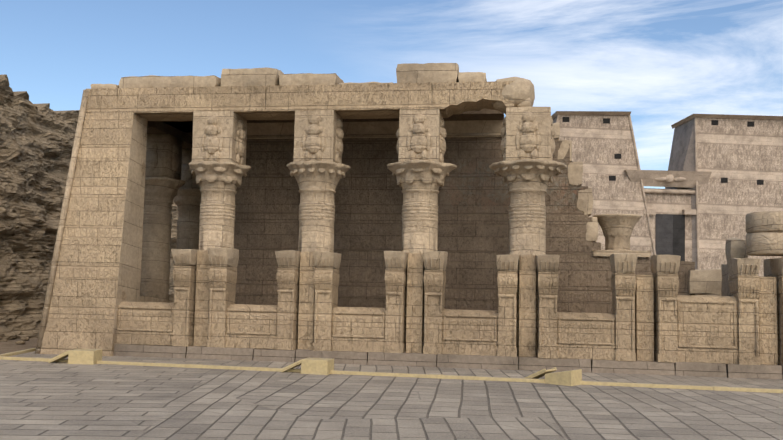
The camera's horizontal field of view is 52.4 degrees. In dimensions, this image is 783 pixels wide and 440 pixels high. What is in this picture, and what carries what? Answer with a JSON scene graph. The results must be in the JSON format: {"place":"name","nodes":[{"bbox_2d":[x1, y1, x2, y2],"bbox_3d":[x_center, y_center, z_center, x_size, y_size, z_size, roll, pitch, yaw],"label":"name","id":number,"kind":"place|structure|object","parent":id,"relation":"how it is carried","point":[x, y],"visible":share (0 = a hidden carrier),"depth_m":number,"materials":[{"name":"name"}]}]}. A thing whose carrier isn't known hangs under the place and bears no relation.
{"place":"outdoors","nodes":[
{"label":"outdoors","id":0,"kind":"place"},
{"bbox_2d":[0,338,782,439],"bbox_3d":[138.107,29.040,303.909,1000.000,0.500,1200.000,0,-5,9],"label":"ground","id":1,"kind":"structure","parent":0,"point":[41,400],"depth_m":14.33,"materials":[{"name":"grey stone"}]},
{"bbox_2d":[0,336,37,344],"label":"dirt stones","id":2,"kind":"object","parent":1,"relation":"on","point":[22,340],"visible":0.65,"depth_m":26.35,"materials":[{"name":"stone"}]},
{"bbox_2d":[35,90,88,353],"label":"corner molding","id":3,"kind":"structure","parent":1,"relation":"on","point":[62,221],"depth_m":23.06,"materials":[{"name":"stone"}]},
{"bbox_2d":[48,349,101,364],"bbox_3d":[-8.061,3.477,20.314,1.213,0.340,0.540,1,-5,5],"label":"floodlight box","id":4,"kind":"object","parent":1,"relation":"on","point":[85,356],"visible":0.94,"depth_m":20.06,"materials":[{"name":"beige paint"}]},
{"bbox_2d":[0,74,177,339],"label":"mud brick mound","id":5,"kind":"object","parent":1,"relation":"on","point":[36,143],"visible":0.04,"depth_m":29.87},
{"bbox_2d":[40,113,146,355],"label":"corner pier","id":6,"kind":"structure","parent":1,"relation":"on","point":[81,315],"depth_m":22.91,"materials":[{"name":"stone"}]},
{"bbox_2d":[113,113,147,333],"bbox_3d":[-7.651,0.358,23.291,0.004,7.040,1.600,0,-5,9],"label":"wall side face","id":7,"kind":"object","parent":6,"relation":"attached to","point":[129,277],"visible":0.64,"depth_m":23.50,"materials":[{"name":"stone"}]},
{"bbox_2d":[280,357,333,374],"bbox_3d":[-2.016,3.504,19.152,1.213,0.340,0.540,0,-5,15],"label":"floodlight box","id":8,"kind":"object","parent":1,"relation":"on","point":[319,366],"visible":0.94,"depth_m":18.89,"materials":[{"name":"beige paint"}]},
{"bbox_2d":[0,348,782,392],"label":"conduit rail","id":9,"kind":"object","parent":1,"relation":"on","point":[442,376],"visible":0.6,"depth_m":18.61,"materials":[{"name":"beige paint"}]},
{"bbox_2d":[113,344,782,378],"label":"plinth course","id":10,"kind":"object","parent":1,"relation":"on","point":[760,371],"visible":0.69,"depth_m":20.88,"materials":[{"name":"stone"}]},
{"bbox_2d":[116,295,738,363],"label":"relief panels","id":11,"kind":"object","parent":10,"relation":"on","point":[707,328],"depth_m":21.08,"materials":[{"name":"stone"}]},
{"bbox_2d":[171,250,782,364],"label":"jamb frames","id":12,"kind":"structure","parent":10,"relation":"on","point":[644,309],"depth_m":21.12,"materials":[{"name":"beige stone"}]},
{"bbox_2d":[189,159,566,254],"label":"columns","id":13,"kind":"structure","parent":12,"relation":"on","point":[420,182],"depth_m":22.32,"materials":[{"name":"stone"}]},
{"bbox_2d":[192,107,555,164],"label":"column abacus blocks","id":14,"kind":"object","parent":13,"relation":"on","point":[525,133],"visible":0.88,"depth_m":22.46,"materials":[{"name":"stone"}]},
{"bbox_2d":[85,82,431,120],"bbox_3d":[-3.909,-3.450,23.546,10.379,0.765,1.264,0,-5,9],"label":"architrave","id":15,"kind":"object","parent":14,"relation":"on","point":[349,101],"visible":0.73,"depth_m":22.97,"materials":[{"name":"stone"}]},
{"bbox_2d":[91,63,534,112],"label":"roof blocks","id":16,"kind":"structure","parent":15,"relation":"on","point":[519,91],"depth_m":22.86,"materials":[{"name":"stone"}]},
{"bbox_2d":[432,81,513,117],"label":"broken lintel","id":17,"kind":"structure","parent":14,"relation":"on","point":[449,99],"depth_m":22.07,"materials":[{"name":"beige stone"}]},
{"bbox_2d":[171,248,782,275],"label":"jamb cavetto blocks","id":18,"kind":"structure","parent":12,"relation":"on","point":[437,260],"depth_m":21.11,"materials":[{"name":"beige stone"}]},
{"bbox_2d":[745,211,782,255],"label":"column drums","id":19,"kind":"object","parent":12,"relation":"on","point":[764,232],"depth_m":20.22,"materials":[{"name":"stone"}]},
{"bbox_2d":[234,137,694,312],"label":"cella wall","id":20,"kind":"structure","parent":1,"relation":"on","point":[473,216],"depth_m":25.42,"materials":[{"name":"brown stone"}]},
{"bbox_2d":[147,109,503,148],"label":"roof slabs","id":21,"kind":"structure","parent":20,"relation":"on","point":[183,130],"depth_m":25.93,"materials":[{"name":"stone"}]},
{"bbox_2d":[247,120,597,241],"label":"wall","id":22,"kind":"structure","parent":20,"relation":"attached to","point":[468,128],"depth_m":25.31,"materials":[{"name":"beige stone"}]},
{"bbox_2d":[592,213,650,257],"bbox_3d":[7.123,0.518,24.910,1.729,1.332,1.495,0,-5,9],"label":"column capital","id":23,"kind":"object","parent":20,"relation":"on","point":[617,229],"visible":0.88,"depth_m":24.52,"materials":[{"name":"stone"}]},
{"bbox_2d":[525,367,581,385],"bbox_3d":[3.682,3.535,18.126,1.213,0.339,0.540,-3,-6,40],"label":"floodlight box","id":24,"kind":"object","parent":1,"relation":"on","point":[570,378],"visible":0.96,"depth_m":17.80,"materials":[{"name":"beige paint"}]},
{"bbox_2d":[553,116,696,269],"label":"pylon tower sides","id":25,"kind":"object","parent":1,"relation":"on","point":[682,156],"depth_m":163.67,"materials":[{"name":"beige stone"}]},
{"bbox_2d":[688,238,771,295],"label":"stone blocks","id":26,"kind":"structure","parent":1,"relation":"on","point":[709,282],"depth_m":23.71,"materials":[{"name":"stone"}]},
{"bbox_2d":[0,0,782,188],"label":"sky","id":27,"kind":"structure","parent":0,"point":[663,62],"materials":[{"name":"blue"}]},
{"bbox_2d":[558,115,782,276],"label":"pylon towers","id":28,"kind":"structure","parent":0,"point":[741,156],"depth_m":161.54,"materials":[{"name":"beige stone"}]},
{"bbox_2d":[562,117,763,184],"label":"windows","id":29,"kind":"structure","parent":28,"relation":"in","point":[713,122],"depth_m":161.01,"materials":[{"name":"black"}]},
{"bbox_2d":[655,214,672,254],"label":"doorway","id":30,"kind":"structure","parent":28,"relation":"in","point":[664,236],"depth_m":162.19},
{"bbox_2d":[551,111,782,269],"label":"cornice molding","id":31,"kind":"structure","parent":28,"relation":"attached to","point":[665,178],"depth_m":160.93,"materials":[{"name":"beige stone"}]},
{"bbox_2d":[673,214,684,260],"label":"doorway","id":32,"kind":"structure","parent":28,"relation":"attached to","point":[678,234],"depth_m":162.22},
{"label":"podium floor","id":33,"kind":"structure","parent":0,"visible":0},
{"bbox_2d":[140,134,200,302],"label":"columns","id":34,"kind":"structure","parent":33,"relation":"on","point":[169,177],"depth_m":26.84,"materials":[{"name":"stone"}]}
]}

